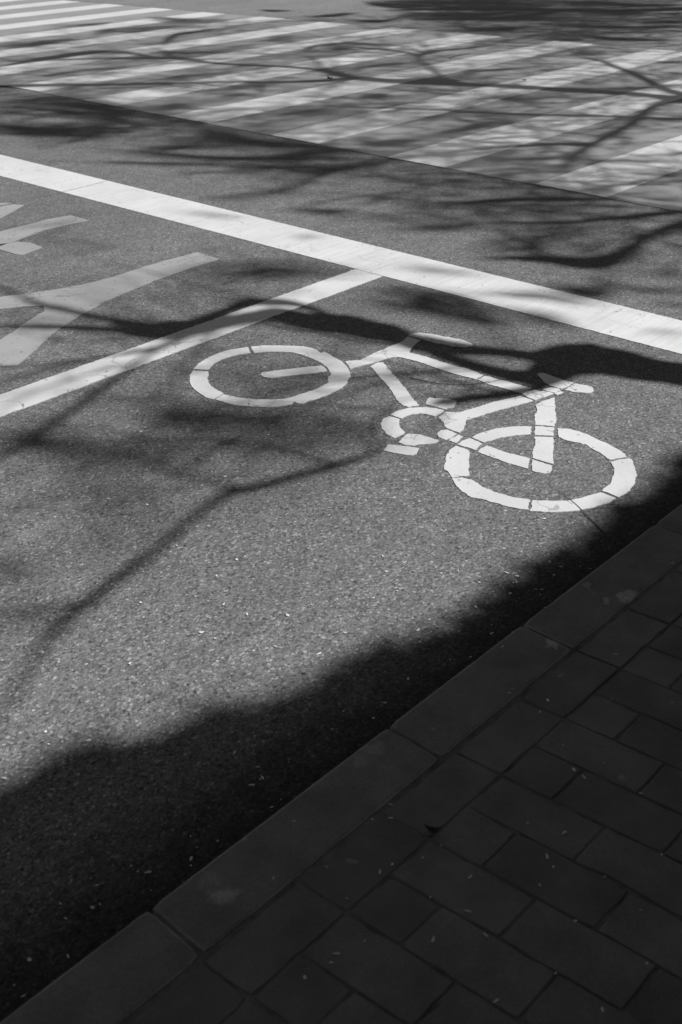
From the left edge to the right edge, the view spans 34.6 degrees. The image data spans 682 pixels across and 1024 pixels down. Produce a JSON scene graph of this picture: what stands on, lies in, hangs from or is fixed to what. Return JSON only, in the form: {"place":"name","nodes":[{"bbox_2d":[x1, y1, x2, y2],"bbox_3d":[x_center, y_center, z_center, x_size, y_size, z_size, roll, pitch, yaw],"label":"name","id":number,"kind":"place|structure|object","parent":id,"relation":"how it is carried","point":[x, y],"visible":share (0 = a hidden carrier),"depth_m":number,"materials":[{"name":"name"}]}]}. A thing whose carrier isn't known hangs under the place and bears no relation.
{"place":"outdoors","nodes":[
{"label":"outdoors","id":0,"kind":"place"},
{"bbox_2d":[0,0,681,1014],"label":"road","id":1,"kind":"structure","parent":0,"point":[154,774],"depth_m":3.19,"materials":[{"name":"grey asphalt"}]},
{"bbox_2d":[0,203,23,217],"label":"painted character","id":2,"kind":"object","parent":1,"relation":"on","point":[6,210],"visible":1,"depth_m":5.95,"materials":[{"name":"paint"}]},
{"bbox_2d":[0,215,88,254],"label":"painted character","id":3,"kind":"object","parent":1,"relation":"on","point":[9,238],"visible":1,"depth_m":5.52,"materials":[{"name":"paint"}]},
{"bbox_2d":[0,252,218,365],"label":"painted character","id":4,"kind":"object","parent":1,"relation":"on","point":[63,307],"visible":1,"depth_m":4.60,"materials":[{"name":"paint"}]},
{"bbox_2d":[0,269,381,416],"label":"lane line","id":5,"kind":"object","parent":1,"relation":"on","point":[32,394],"visible":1,"depth_m":4.13,"materials":[{"name":"white paint"}]},
{"bbox_2d":[0,0,681,211],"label":"crosswalk surface","id":6,"kind":"object","parent":1,"relation":"on","point":[535,162],"visible":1,"depth_m":9.23,"materials":[{"name":"white paint"}]},
{"bbox_2d":[0,0,77,9],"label":"crosswalk stripe","id":7,"kind":"object","parent":6,"relation":"on","point":[33,5],"visible":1,"depth_m":16.42,"materials":[{"name":"white paint"}]},
{"bbox_2d":[0,4,123,18],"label":"crosswalk stripe","id":8,"kind":"object","parent":6,"relation":"on","point":[55,11],"visible":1,"depth_m":15.51,"materials":[{"name":"white paint"}]},
{"bbox_2d":[0,8,172,29],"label":"crosswalk stripe","id":9,"kind":"object","parent":6,"relation":"on","point":[67,19],"visible":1,"depth_m":14.57,"materials":[{"name":"white paint"}]},
{"bbox_2d":[0,12,221,41],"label":"crosswalk stripe","id":10,"kind":"object","parent":6,"relation":"on","point":[93,27],"visible":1,"depth_m":13.60,"materials":[{"name":"white paint"}]},
{"bbox_2d":[0,17,283,56],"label":"crosswalk stripe","id":11,"kind":"object","parent":6,"relation":"on","point":[55,46],"visible":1,"depth_m":12.63,"materials":[{"name":"white paint"}]},
{"bbox_2d":[0,22,346,74],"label":"crosswalk stripe","id":12,"kind":"object","parent":6,"relation":"on","point":[12,69],"visible":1,"depth_m":11.65,"materials":[{"name":"white paint"}]},
{"bbox_2d":[10,27,418,91],"bbox_3d":[-0.998,-4.646,11.101,0.468,0.004,5.134,24,39,37],"label":"crosswalk stripe","id":13,"kind":"object","parent":6,"relation":"on","point":[135,71],"visible":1,"depth_m":10.74,"materials":[{"name":"white paint"}]},
{"bbox_2d":[83,34,499,105],"bbox_3d":[-0.194,-4.261,10.396,0.469,0.004,5.147,24,39,37],"label":"crosswalk stripe","id":14,"kind":"object","parent":6,"relation":"on","point":[118,99],"visible":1,"depth_m":10.03,"materials":[{"name":"white paint"}]},
{"bbox_2d":[169,41,591,122],"bbox_3d":[0.636,-3.877,9.690,0.467,0.004,5.175,24,39,37],"label":"crosswalk stripe","id":15,"kind":"object","parent":6,"relation":"on","point":[242,108],"visible":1,"depth_m":9.28,"materials":[{"name":"white paint"}]},
{"bbox_2d":[271,49,681,143],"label":"crosswalk stripe","id":16,"kind":"object","parent":6,"relation":"on","point":[350,126],"visible":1,"depth_m":8.54,"materials":[{"name":"white paint"}]},
{"bbox_2d":[388,78,681,167],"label":"crosswalk stripe","id":17,"kind":"object","parent":6,"relation":"on","point":[444,154],"visible":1,"depth_m":7.50,"materials":[{"name":"white paint"}]},
{"bbox_2d":[535,135,681,197],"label":"crosswalk stripe","id":18,"kind":"object","parent":6,"relation":"on","point":[613,176],"visible":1,"depth_m":6.33,"materials":[{"name":"white paint"}]},
{"bbox_2d":[0,155,681,354],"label":"stop line","id":19,"kind":"object","parent":1,"relation":"on","point":[631,324],"visible":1,"depth_m":4.97,"materials":[{"name":"white paint"}]},
{"bbox_2d":[0,500,681,1021],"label":"gutter","id":20,"kind":"object","parent":1,"relation":"on","point":[152,904],"depth_m":2.07,"materials":[{"name":"concrete"}]},
{"bbox_2d":[190,333,636,512],"bbox_3d":[0.291,-0.384,3.656,1.678,0.004,0.975,24,39,37],"label":"bicycle symbol","id":21,"kind":"object","parent":1,"relation":"on","point":[456,465],"visible":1,"depth_m":3.54,"materials":[{"name":"white paint"}]},
{"bbox_2d":[409,377,488,384],"bbox_3d":[0.369,-0.446,3.751,0.278,0.003,0.045,4,30,9],"label":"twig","id":22,"kind":"object","parent":1,"relation":"on","point":[446,384],"visible":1,"depth_m":3.74,"materials":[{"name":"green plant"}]},
{"bbox_2d":[551,486,603,531],"bbox_3d":[0.645,-0.015,2.992,0.013,0.003,0.281,-12,32,-17],"label":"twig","id":23,"kind":"object","parent":1,"relation":"on","point":[582,511],"visible":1,"depth_m":2.96,"materials":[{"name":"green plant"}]},
{"bbox_2d":[121,526,681,1023],"bbox_3d":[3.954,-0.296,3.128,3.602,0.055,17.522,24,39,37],"label":"pavement","id":24,"kind":"structure","parent":0,"point":[268,945],"depth_m":1.71,"materials":[{"name":"grey brick"}]},
{"bbox_2d":[0,504,681,1023],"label":"kerb","id":25,"kind":"structure","parent":24,"relation":"on","point":[136,964],"depth_m":1.87,"materials":[{"name":"concrete"}]},
{"bbox_2d":[424,824,443,833],"bbox_3d":[0.153,0.522,1.806,0.034,0.020,0.014,3,30,8],"label":"fallen leaf","id":26,"kind":"object","parent":24,"relation":"on","point":[433,830],"visible":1,"depth_m":1.81,"materials":[{"name":"black plant"}]}
]}

